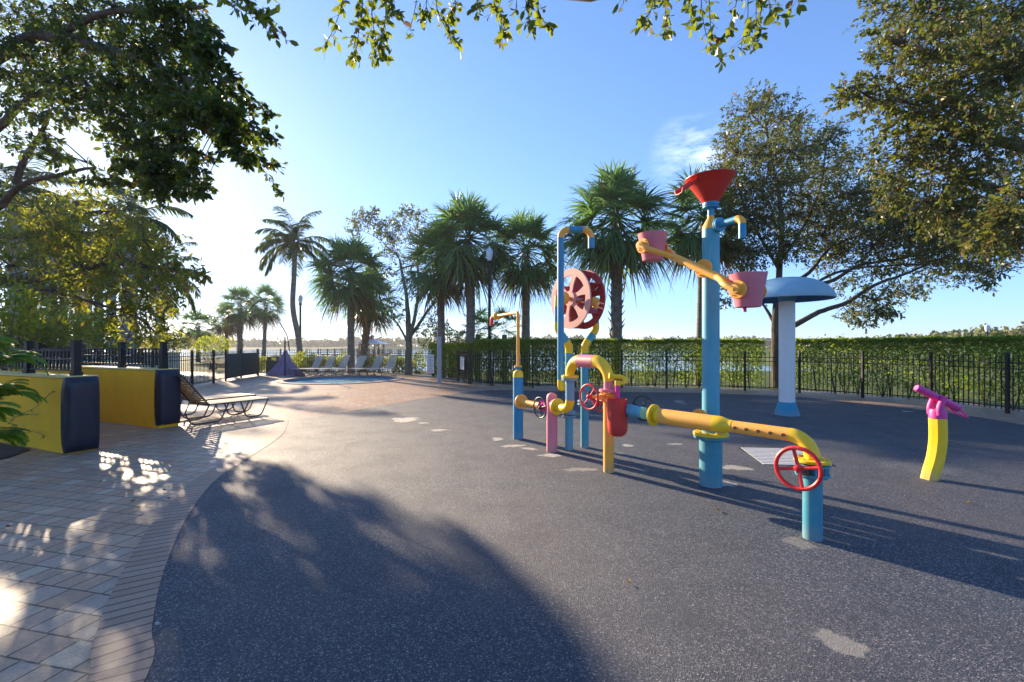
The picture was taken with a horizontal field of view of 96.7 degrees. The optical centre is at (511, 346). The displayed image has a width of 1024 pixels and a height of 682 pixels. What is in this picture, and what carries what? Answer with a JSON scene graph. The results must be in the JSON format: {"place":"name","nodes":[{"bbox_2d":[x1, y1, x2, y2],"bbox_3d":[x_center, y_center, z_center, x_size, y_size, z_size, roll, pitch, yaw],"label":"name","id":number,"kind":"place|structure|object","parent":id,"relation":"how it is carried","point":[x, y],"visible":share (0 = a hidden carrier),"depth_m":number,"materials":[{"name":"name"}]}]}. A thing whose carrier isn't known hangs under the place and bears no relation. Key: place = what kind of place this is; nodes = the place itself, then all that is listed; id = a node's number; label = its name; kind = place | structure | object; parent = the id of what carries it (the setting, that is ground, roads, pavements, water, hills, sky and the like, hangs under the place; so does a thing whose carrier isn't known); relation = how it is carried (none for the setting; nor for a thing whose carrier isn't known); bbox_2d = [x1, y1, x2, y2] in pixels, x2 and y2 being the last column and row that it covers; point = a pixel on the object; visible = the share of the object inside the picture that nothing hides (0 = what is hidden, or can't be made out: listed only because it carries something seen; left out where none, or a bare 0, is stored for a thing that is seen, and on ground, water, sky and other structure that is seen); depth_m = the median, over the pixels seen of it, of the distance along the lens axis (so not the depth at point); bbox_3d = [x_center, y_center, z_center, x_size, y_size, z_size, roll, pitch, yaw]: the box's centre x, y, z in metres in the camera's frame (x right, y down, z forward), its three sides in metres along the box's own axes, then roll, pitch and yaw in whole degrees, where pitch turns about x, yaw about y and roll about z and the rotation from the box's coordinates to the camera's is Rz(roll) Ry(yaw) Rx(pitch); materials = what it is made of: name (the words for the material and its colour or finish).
{"place":"outdoors","nodes":[
{"label":"outdoors","id":0,"kind":"place"},
{"bbox_2d":[4,391,54,438],"bbox_3d":[-6.968,0.976,6.569,1.029,0.682,0.116,0,0,17],"label":"fern","id":1,"kind":"object","parent":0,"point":[18,415],"depth_m":6.58,"materials":[{"name":"green plant"}]},
{"bbox_2d":[143,349,815,370],"bbox_3d":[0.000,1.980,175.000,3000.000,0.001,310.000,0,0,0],"label":"lake water","id":2,"kind":"structure","parent":0,"point":[290,352],"depth_m":107.54,"materials":[{"name":"blue liquid"}]},
{"bbox_2d":[320,349,404,356],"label":"pier","id":3,"kind":"structure","parent":2,"relation":"in","point":[356,351],"depth_m":85.47,"materials":[{"name":"grey wood"}]},
{"bbox_2d":[354,335,388,355],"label":"gazebo","id":4,"kind":"object","parent":2,"relation":"in","point":[376,341],"visible":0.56,"depth_m":90.21,"materials":[{"name":"grey metal"}]},
{"bbox_2d":[0,372,1023,681],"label":"brick paving","id":5,"kind":"structure","parent":0,"point":[80,524],"depth_m":4.83,"materials":[{"name":"grey brick"}]},
{"bbox_2d":[0,426,29,447],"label":"fern","id":6,"kind":"object","parent":5,"relation":"on","point":[15,434],"visible":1,"depth_m":5.60,"materials":[{"name":"green plant"}]},
{"bbox_2d":[0,443,30,457],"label":"planting bed","id":7,"kind":"object","parent":5,"relation":"on","point":[7,450],"visible":1,"depth_m":6.51,"materials":[{"name":"soil"}]},
{"bbox_2d":[0,379,47,402],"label":"fern","id":8,"kind":"object","parent":5,"relation":"on","point":[32,394],"visible":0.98,"depth_m":5.75,"materials":[{"name":"green plant"}]},
{"bbox_2d":[1,344,85,370],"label":"picket fence","id":9,"kind":"object","parent":5,"relation":"on","point":[83,345],"visible":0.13,"depth_m":13.65,"materials":[{"name":"black metal"}]},
{"bbox_2d":[0,371,99,453],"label":"yellow wall","id":10,"kind":"structure","parent":5,"relation":"on","point":[66,420],"depth_m":6.50,"materials":[{"name":"paint"}]},
{"bbox_2d":[0,340,82,375],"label":"wall railing","id":11,"kind":"object","parent":10,"relation":"on","point":[76,358],"depth_m":6.74,"materials":[{"name":"black metal"}]},
{"bbox_2d":[8,364,180,427],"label":"yellow wall","id":12,"kind":"structure","parent":5,"relation":"on","point":[144,396],"depth_m":8.57,"materials":[{"name":"paint"}]},
{"bbox_2d":[19,342,168,368],"bbox_3d":[-9.094,0.169,9.645,5.735,0.502,0.110,0,0,24],"label":"wall railing","id":13,"kind":"object","parent":12,"relation":"on","point":[122,349],"depth_m":9.02,"materials":[{"name":"black metal"}]},
{"bbox_2d":[55,352,180,367],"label":"cream wall","id":14,"kind":"structure","parent":5,"relation":"on","point":[176,362],"depth_m":18.49,"materials":[{"name":"paint"}]},
{"bbox_2d":[55,349,257,384],"bbox_3d":[-11.987,0.837,17.110,0.710,1.386,12.509,0,0,-6],"label":"picket fence","id":15,"kind":"object","parent":5,"relation":"on","point":[240,363],"visible":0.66,"depth_m":19.24,"materials":[{"name":"black metal"}]},
{"bbox_2d":[85,420,287,681],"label":"brick edging","id":16,"kind":"object","parent":5,"relation":"on","point":[122,648],"visible":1,"depth_m":2.73,"materials":[{"name":"grey brick"}]},
{"bbox_2d":[181,378,255,418],"bbox_3d":[-6.633,1.020,10.004,0.650,0.956,1.706,0,0,26],"label":"sun lounger","id":17,"kind":"object","parent":5,"relation":"on","point":[223,396],"visible":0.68,"depth_m":10.11,"materials":[{"name":"brown metal"}]},
{"bbox_2d":[177,375,268,424],"bbox_3d":[-5.980,1.020,9.317,0.650,0.956,1.706,0,0,28],"label":"sun lounger","id":18,"kind":"object","parent":5,"relation":"on","point":[188,395],"visible":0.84,"depth_m":9.02,"materials":[{"name":"brown metal"}]},
{"bbox_2d":[265,356,280,373],"bbox_3d":[-12.350,0.995,23.600,0.695,1.010,0.680,0,0,0],"label":"litter bin","id":19,"kind":"object","parent":5,"relation":"on","point":[270,364],"visible":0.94,"depth_m":23.34,"materials":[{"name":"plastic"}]},
{"bbox_2d":[266,323,303,376],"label":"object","id":20,"kind":"object","parent":5,"relation":"on","point":[283,365],"visible":0.98,"depth_m":22.77,"materials":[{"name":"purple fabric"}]},
{"bbox_2d":[288,355,325,376],"bbox_3d":[-10.378,0.985,23.074,0.650,1.026,1.667,0,0,36],"label":"sun lounger","id":21,"kind":"object","parent":5,"relation":"on","point":[316,363],"visible":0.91,"depth_m":23.40,"materials":[{"name":"grey metal"}]},
{"bbox_2d":[301,355,337,375],"bbox_3d":[-9.774,0.985,23.178,0.650,1.026,1.667,0,0,37],"label":"sun lounger","id":22,"kind":"object","parent":5,"relation":"on","point":[328,364],"visible":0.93,"depth_m":23.50,"materials":[{"name":"grey metal"}]},
{"bbox_2d":[316,355,350,375],"bbox_3d":[-9.057,0.985,23.182,0.650,1.026,1.667,0,0,38],"label":"sun lounger","id":23,"kind":"object","parent":5,"relation":"on","point":[342,364],"visible":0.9,"depth_m":23.48,"materials":[{"name":"grey metal"}]},
{"bbox_2d":[275,375,403,384],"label":"spa pool","id":24,"kind":"structure","parent":5,"relation":"in","point":[330,380],"depth_m":21.18,"materials":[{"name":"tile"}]},
{"bbox_2d":[258,349,432,375],"bbox_3d":[-8.448,0.837,24.299,9.161,1.386,2.399,0,0,3],"label":"picket fence","id":25,"kind":"object","parent":5,"relation":"on","point":[387,355],"visible":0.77,"depth_m":24.74,"materials":[{"name":"black metal"}]},
{"bbox_2d":[427,355,433,372],"bbox_3d":[-3.872,0.842,21.598,0.350,0.880,0.017,0,0,9],"label":"notice board","id":26,"kind":"object","parent":25,"relation":"attached to","point":[430,363],"visible":1,"depth_m":21.59,"materials":[{"name":"white"}]},
{"bbox_2d":[333,355,368,376],"bbox_3d":[-8.144,0.985,23.070,0.650,1.026,1.667,0,0,35],"label":"sun lounger","id":27,"kind":"object","parent":5,"relation":"on","point":[360,363],"visible":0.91,"depth_m":23.41,"materials":[{"name":"grey metal"}]},
{"bbox_2d":[350,355,385,376],"bbox_3d":[-7.270,0.985,23.034,0.650,1.026,1.667,0,0,38],"label":"sun lounger","id":28,"kind":"object","parent":5,"relation":"on","point":[377,362],"visible":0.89,"depth_m":23.36,"materials":[{"name":"grey metal"}]},
{"bbox_2d":[365,355,399,376],"bbox_3d":[-6.497,0.985,22.873,0.650,1.026,1.667,0,0,35],"label":"sun lounger","id":29,"kind":"object","parent":5,"relation":"on","point":[391,362],"visible":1,"depth_m":23.21,"materials":[{"name":"grey metal"}]},
{"bbox_2d":[343,202,450,374],"bbox_3d":[-6.156,-2.960,24.198,5.391,9.177,4.298,0,0,-19],"label":"forked tree","id":30,"kind":"object","parent":5,"relation":"on","point":[411,329],"visible":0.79,"depth_m":23.90,"materials":[{"name":"green plant"}]},
{"bbox_2d":[414,329,445,374],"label":"shrub","id":31,"kind":"object","parent":5,"relation":"on","point":[425,340],"visible":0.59,"depth_m":23.90,"materials":[{"name":"green plant"}]},
{"bbox_2d":[388,213,485,377],"bbox_3d":[-3.300,-2.263,21.523,4.693,7.833,4.737,0,0,45],"label":"fan palm","id":32,"kind":"object","parent":5,"relation":"on","point":[425,283],"visible":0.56,"depth_m":20.81,"materials":[{"name":"green plant"}]},
{"bbox_2d":[437,336,441,383],"bbox_3d":[-2.918,0.557,18.262,0.165,1.885,0.165,0,0,-14],"label":"square post","id":33,"kind":"object","parent":5,"relation":"on","point":[438,359],"visible":1,"depth_m":18.18,"materials":[{"name":"grey metal"}]},
{"bbox_2d":[433,349,457,380],"bbox_3d":[-3.031,0.837,21.351,0.319,1.386,3.469,0,0,-27],"label":"picket fence","id":34,"kind":"object","parent":5,"relation":"on","point":[452,366],"visible":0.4,"depth_m":20.65,"materials":[{"name":"black metal"}]},
{"bbox_2d":[434,326,465,342],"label":"shrub","id":35,"kind":"object","parent":5,"relation":"on","point":[449,335],"visible":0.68,"depth_m":21.89,"materials":[{"name":"green plant"}]},
{"bbox_2d":[458,349,468,383],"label":"gate","id":36,"kind":"structure","parent":5,"relation":"on","point":[466,367],"depth_m":18.65,"materials":[{"name":"black metal"}]},
{"bbox_2d":[470,350,491,385],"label":"gate","id":37,"kind":"structure","parent":5,"relation":"on","point":[479,355],"depth_m":17.63,"materials":[{"name":"black metal"}]},
{"bbox_2d":[492,350,1023,413],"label":"picket fence","id":38,"kind":"object","parent":5,"relation":"on","point":[1007,362],"visible":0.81,"depth_m":13.17,"materials":[{"name":"black metal"}]},
{"bbox_2d":[0,346,1023,407],"bbox_3d":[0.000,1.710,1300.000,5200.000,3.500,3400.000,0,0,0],"label":"ground","id":39,"kind":"structure","parent":0,"point":[188,369],"depth_m":23.37,"materials":[{"name":"green plant"}]},
{"bbox_2d":[0,336,18,353],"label":"fern","id":40,"kind":"object","parent":39,"relation":"on","point":[6,339],"visible":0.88,"depth_m":6.33,"materials":[{"name":"green plant"}]},
{"bbox_2d":[0,397,23,421],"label":"fern","id":41,"kind":"object","parent":39,"relation":"on","point":[8,411],"visible":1,"depth_m":5.36,"materials":[{"name":"green plant"}]},
{"bbox_2d":[0,350,49,375],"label":"fern","id":42,"kind":"object","parent":39,"relation":"on","point":[25,356],"visible":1,"depth_m":6.08,"materials":[{"name":"green plant"}]},
{"bbox_2d":[0,269,57,371],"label":"shrub","id":43,"kind":"object","parent":39,"relation":"on","point":[17,301],"visible":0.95,"depth_m":8.86,"materials":[{"name":"green plant"}]},
{"bbox_2d":[0,215,57,342],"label":"feather palm","id":44,"kind":"object","parent":39,"relation":"on","point":[29,246],"visible":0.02,"depth_m":34.56,"materials":[{"name":"green plant"}]},
{"bbox_2d":[0,313,78,355],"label":"shrub","id":45,"kind":"object","parent":39,"relation":"on","point":[49,336],"visible":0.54,"depth_m":13.51,"materials":[{"name":"green plant"}]},
{"bbox_2d":[0,148,84,363],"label":"feather palm","id":46,"kind":"object","parent":39,"relation":"on","point":[30,172],"visible":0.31,"depth_m":19.84,"materials":[{"name":"green plant"}]},
{"bbox_2d":[0,186,97,342],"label":"feather palm","id":47,"kind":"object","parent":39,"relation":"on","point":[86,241],"visible":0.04,"depth_m":30.02,"materials":[{"name":"green plant"}]},
{"bbox_2d":[12,308,99,363],"bbox_3d":[-15.044,0.130,14.998,2.356,2.851,1.973,0,0,-31],"label":"shrub","id":48,"kind":"object","parent":39,"relation":"on","point":[79,334],"visible":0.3,"depth_m":15.10,"materials":[{"name":"green plant"}]},
{"bbox_2d":[26,266,92,345],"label":"feather palm","id":49,"kind":"object","parent":39,"relation":"on","point":[59,295],"visible":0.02,"depth_m":37.20,"materials":[{"name":"green plant"}]},
{"bbox_2d":[37,299,108,344],"bbox_3d":[-23.192,-0.701,24.000,3.684,4.510,2.758,0,0,0],"label":"shrub","id":50,"kind":"object","parent":39,"relation":"on","point":[89,307],"visible":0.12,"depth_m":23.88,"materials":[{"name":"green plant"}]},
{"bbox_2d":[42,233,110,343],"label":"feather palm","id":51,"kind":"object","parent":39,"relation":"on","point":[73,265],"visible":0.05,"depth_m":32.80,"materials":[{"name":"green plant"}]},
{"bbox_2d":[60,307,119,365],"bbox_3d":[-15.694,0.056,16.973,2.377,2.997,1.891,0,0,0],"label":"shrub","id":52,"kind":"object","parent":39,"relation":"on","point":[101,344],"visible":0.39,"depth_m":16.98,"materials":[{"name":"green plant"}]},
{"bbox_2d":[68,217,138,350],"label":"feather palm","id":53,"kind":"object","parent":39,"relation":"on","point":[95,276],"visible":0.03,"depth_m":35.83,"materials":[{"name":"green plant"}]},
{"bbox_2d":[0,178,213,354],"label":"broadleaf tree","id":54,"kind":"object","parent":39,"relation":"on","point":[141,264],"visible":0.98,"depth_m":10.63,"materials":[{"name":"green plant"}]},
{"bbox_2d":[81,322,141,365],"bbox_3d":[-15.739,0.140,17.978,2.209,2.830,1.909,0,0,0],"label":"shrub","id":55,"kind":"object","parent":39,"relation":"on","point":[106,339],"visible":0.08,"depth_m":17.75,"materials":[{"name":"green plant"}]},
{"bbox_2d":[61,231,162,351],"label":"feather palm","id":56,"kind":"object","parent":39,"relation":"on","point":[113,298],"visible":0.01,"depth_m":32.74,"materials":[{"name":"green plant"}]},
{"bbox_2d":[63,186,193,366],"bbox_3d":[-13.521,-2.123,16.211,3.402,7.558,3.516,0,0,0],"label":"feather palm","id":57,"kind":"object","parent":39,"relation":"on","point":[160,225],"visible":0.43,"depth_m":15.89,"materials":[{"name":"green plant"}]},
{"bbox_2d":[0,0,287,210],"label":"oak tree","id":58,"kind":"object","parent":39,"relation":"on","point":[179,103],"visible":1,"depth_m":4.81,"materials":[{"name":"green plant"}]},
{"bbox_2d":[118,315,174,351],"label":"shrub","id":59,"kind":"object","parent":39,"relation":"on","point":[147,344],"visible":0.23,"depth_m":24.00,"materials":[{"name":"green plant"}]},
{"bbox_2d":[113,242,213,351],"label":"feather palm","id":60,"kind":"object","parent":39,"relation":"on","point":[190,300],"visible":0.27,"depth_m":30.17,"materials":[{"name":"green plant"}]},
{"bbox_2d":[146,333,200,358],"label":"shrub","id":61,"kind":"object","parent":39,"relation":"on","point":[178,342],"visible":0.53,"depth_m":25.96,"materials":[{"name":"green plant"}]},
{"bbox_2d":[174,308,217,361],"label":"fan palm","id":62,"kind":"object","parent":39,"relation":"on","point":[196,333],"visible":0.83,"depth_m":44.56,"materials":[{"name":"green plant"}]},
{"bbox_2d":[187,333,236,369],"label":"shrub","id":63,"kind":"object","parent":39,"relation":"on","point":[203,344],"visible":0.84,"depth_m":29.86,"materials":[{"name":"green plant"}]},
{"bbox_2d":[205,300,246,350],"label":"fan palm","id":64,"kind":"object","parent":39,"relation":"on","point":[220,330],"visible":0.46,"depth_m":45.48,"materials":[{"name":"green plant"}]},
{"bbox_2d":[212,282,271,350],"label":"fan palm","id":65,"kind":"object","parent":39,"relation":"on","point":[239,319],"visible":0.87,"depth_m":43.55,"materials":[{"name":"green plant"}]},
{"bbox_2d":[236,282,288,358],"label":"fan palm","id":66,"kind":"object","parent":39,"relation":"on","point":[264,315],"visible":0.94,"depth_m":44.70,"materials":[{"name":"green plant"}]},
{"bbox_2d":[259,356,266,371],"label":"shrub","id":67,"kind":"object","parent":39,"relation":"on","point":[262,362],"visible":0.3,"depth_m":27.08,"materials":[{"name":"green plant"}]},
{"bbox_2d":[254,206,332,369],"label":"feather palm","id":68,"kind":"object","parent":39,"relation":"on","point":[299,247],"visible":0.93,"depth_m":28.84,"materials":[{"name":"green plant"}]},
{"bbox_2d":[289,351,306,369],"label":"shrub","id":69,"kind":"object","parent":39,"relation":"on","point":[301,362],"visible":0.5,"depth_m":26.70,"materials":[{"name":"green plant"}]},
{"bbox_2d":[298,294,302,339],"bbox_3d":[-13.950,-0.945,30.000,0.315,4.990,0.310,0,0,0],"label":"lamp post","id":70,"kind":"object","parent":39,"relation":"on","point":[300,298],"visible":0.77,"depth_m":29.94,"materials":[{"name":"black metal"}]},
{"bbox_2d":[299,348,313,369],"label":"shrub","id":71,"kind":"object","parent":39,"relation":"on","point":[304,354],"visible":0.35,"depth_m":27.73,"materials":[{"name":"green plant"}]},
{"bbox_2d":[305,352,325,371],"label":"shrub","id":72,"kind":"object","parent":39,"relation":"on","point":[312,357],"visible":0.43,"depth_m":27.29,"materials":[{"name":"green plant"}]},
{"bbox_2d":[319,356,338,371],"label":"shrub","id":73,"kind":"object","parent":39,"relation":"on","point":[326,358],"visible":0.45,"depth_m":27.16,"materials":[{"name":"green plant"}]},
{"bbox_2d":[332,351,346,371],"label":"shrub","id":74,"kind":"object","parent":39,"relation":"on","point":[337,362],"visible":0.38,"depth_m":27.21,"materials":[{"name":"green plant"}]},
{"bbox_2d":[300,233,396,373],"bbox_3d":[-8.972,-2.345,25.041,5.040,7.991,5.064,0,0,36],"label":"fan palm","id":75,"kind":"object","parent":39,"relation":"on","point":[350,295],"visible":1,"depth_m":24.38,"materials":[{"name":"green plant"}]},
{"bbox_2d":[359,354,372,371],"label":"shrub","id":76,"kind":"object","parent":39,"relation":"on","point":[368,364],"visible":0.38,"depth_m":27.10,"materials":[{"name":"green plant"}]},
{"bbox_2d":[338,266,405,371],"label":"fan palm","id":77,"kind":"object","parent":39,"relation":"on","point":[364,344],"visible":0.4,"depth_m":27.27,"materials":[{"name":"green plant"}]},
{"bbox_2d":[367,354,385,370],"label":"shrub","id":78,"kind":"object","parent":39,"relation":"on","point":[374,360],"visible":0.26,"depth_m":26.80,"materials":[{"name":"green plant"}]},
{"bbox_2d":[393,356,404,372],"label":"shrub","id":79,"kind":"object","parent":39,"relation":"on","point":[403,363],"visible":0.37,"depth_m":26.08,"materials":[{"name":"green plant"}]},
{"bbox_2d":[413,350,426,373],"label":"shrub","id":80,"kind":"object","parent":39,"relation":"on","point":[417,365],"visible":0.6,"depth_m":24.91,"materials":[{"name":"green plant"}]},
{"bbox_2d":[428,341,483,378],"bbox_3d":[-2.733,0.648,21.104,0.887,1.913,4.977,0,0,-30],"label":"clipped hedge","id":81,"kind":"object","parent":39,"relation":"on","point":[461,346],"visible":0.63,"depth_m":20.50,"materials":[{"name":"green plant"}]},
{"bbox_2d":[57,334,880,348],"bbox_3d":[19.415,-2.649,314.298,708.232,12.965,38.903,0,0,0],"label":"woodland","id":82,"kind":"object","parent":39,"relation":"on","point":[324,342],"visible":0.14,"depth_m":304.48,"materials":[{"name":"green plant"}]},
{"bbox_2d":[415,189,524,379],"bbox_3d":[-2.045,-2.692,20.540,4.806,8.716,5.024,0,0,-41],"label":"fan palm","id":83,"kind":"object","parent":39,"relation":"on","point":[467,214],"visible":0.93,"depth_m":19.74,"materials":[{"name":"green plant"}]},
{"bbox_2d":[452,304,498,377],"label":"fan palm","id":84,"kind":"object","parent":39,"relation":"on","point":[479,321],"visible":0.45,"depth_m":21.41,"materials":[{"name":"green plant"}]},
{"bbox_2d":[486,246,492,382],"bbox_3d":[-0.921,-1.270,18.600,0.310,5.640,0.305,0,0,0],"label":"lamp post","id":85,"kind":"object","parent":39,"relation":"on","point":[489,253],"visible":0.77,"depth_m":18.55,"materials":[{"name":"grey metal"}]},
{"bbox_2d":[480,305,526,380],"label":"fan palm","id":86,"kind":"object","parent":39,"relation":"on","point":[508,318],"visible":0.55,"depth_m":20.41,"materials":[{"name":"green plant"}]},
{"bbox_2d":[216,0,806,72],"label":"oak tree","id":87,"kind":"object","parent":39,"relation":"on","point":[265,19],"visible":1,"depth_m":3.03,"materials":[{"name":"leaf"},{"name":"bark"}]},
{"bbox_2d":[474,206,575,379],"bbox_3d":[0.562,-2.429,20.839,4.829,8.159,4.801,0,0,-32],"label":"fan palm","id":88,"kind":"object","parent":39,"relation":"on","point":[527,279],"visible":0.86,"depth_m":20.17,"materials":[{"name":"green plant"}]},
{"bbox_2d":[472,335,619,385],"bbox_3d":[1.201,0.584,17.655,5.911,2.042,1.788,0,0,15],"label":"clipped hedge","id":89,"kind":"object","parent":39,"relation":"on","point":[537,343],"visible":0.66,"depth_m":17.33,"materials":[{"name":"green plant"}]},
{"bbox_2d":[546,157,689,384],"bbox_3d":[4.257,-3.060,18.749,5.914,9.420,5.727,0,0,0],"label":"fan palm","id":90,"kind":"object","parent":39,"relation":"on","point":[613,253],"visible":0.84,"depth_m":17.78,"materials":[{"name":"green plant"}]},
{"bbox_2d":[617,335,765,388],"bbox_3d":[6.474,0.601,16.708,5.143,2.009,0.694,0,0,14],"label":"clipped hedge","id":91,"kind":"object","parent":39,"relation":"on","point":[677,342],"visible":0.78,"depth_m":16.61,"materials":[{"name":"green plant"}]},
{"bbox_2d":[647,162,772,384],"bbox_3d":[7.952,-2.809,18.431,4.923,8.929,4.867,0,0,35],"label":"fan palm","id":92,"kind":"object","parent":39,"relation":"on","point":[686,245],"visible":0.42,"depth_m":17.97,"materials":[{"name":"green plant"}]},
{"bbox_2d":[700,78,1023,386],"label":"oak tree","id":93,"kind":"object","parent":39,"relation":"on","point":[889,233],"visible":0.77,"depth_m":16.14,"materials":[{"name":"green plant"}]},
{"bbox_2d":[766,321,1023,349],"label":"bank bushes","id":94,"kind":"object","parent":39,"relation":"on","point":[995,330],"visible":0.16,"depth_m":53.92,"materials":[{"name":"green plant"}]},
{"bbox_2d":[795,331,1023,408],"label":"clipped hedge","id":95,"kind":"object","parent":39,"relation":"on","point":[918,341],"visible":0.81,"depth_m":12.87,"materials":[{"name":"green plant"}]},
{"bbox_2d":[820,0,1023,269],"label":"oak tree","id":96,"kind":"object","parent":39,"relation":"on","point":[977,59],"visible":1,"depth_m":7.19,"materials":[{"name":"green plant"}]},
{"bbox_2d":[0,0,1023,345],"label":"sky","id":97,"kind":"structure","parent":0,"point":[517,125],"materials":[{"name":"blue"}]},
{"bbox_2d":[144,390,1023,681],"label":"rubber play surface","id":98,"kind":"object","parent":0,"point":[464,536],"visible":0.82,"depth_m":3.25,"materials":[{"name":"grey rubber"}]},
{"bbox_2d":[490,226,831,541],"bbox_3d":[1.133,-0.068,5.914,1.042,3.155,5.754,0,0,-22],"label":"pipe play structure","id":99,"kind":"object","parent":98,"relation":"on","point":[576,301],"visible":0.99,"depth_m":5.68,"materials":[{"name":"blue paint"}]},
{"bbox_2d":[738,448,835,465],"bbox_3d":[3.676,1.491,6.177,0.876,0.008,1.019,0,0,8],"label":"drain grate","id":100,"kind":"object","parent":98,"relation":"on","point":[765,455],"visible":0.59,"depth_m":6.21,"materials":[{"name":"grey metal"}]},
{"bbox_2d":[762,277,836,416],"bbox_3d":[5.980,0.010,9.900,1.770,3.000,1.770,0,0,0],"label":"mushroom shower","id":101,"kind":"object","parent":98,"relation":"on","point":[786,293],"visible":0.84,"depth_m":9.75,"materials":[{"name":"plastic"}]},
{"bbox_2d":[914,385,968,480],"bbox_3d":[4.830,0.982,5.120,0.573,1.094,0.182,0,0,0],"label":"water cannon","id":102,"kind":"object","parent":98,"relation":"on","point":[933,465],"visible":1,"depth_m":5.08,"materials":[{"name":"yellow paint"}]},
{"bbox_2d":[636,169,767,487],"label":"bucket tower","id":103,"kind":"structure","parent":0,"point":[747,289],"depth_m":4.81,"materials":[{"name":"plastic"}]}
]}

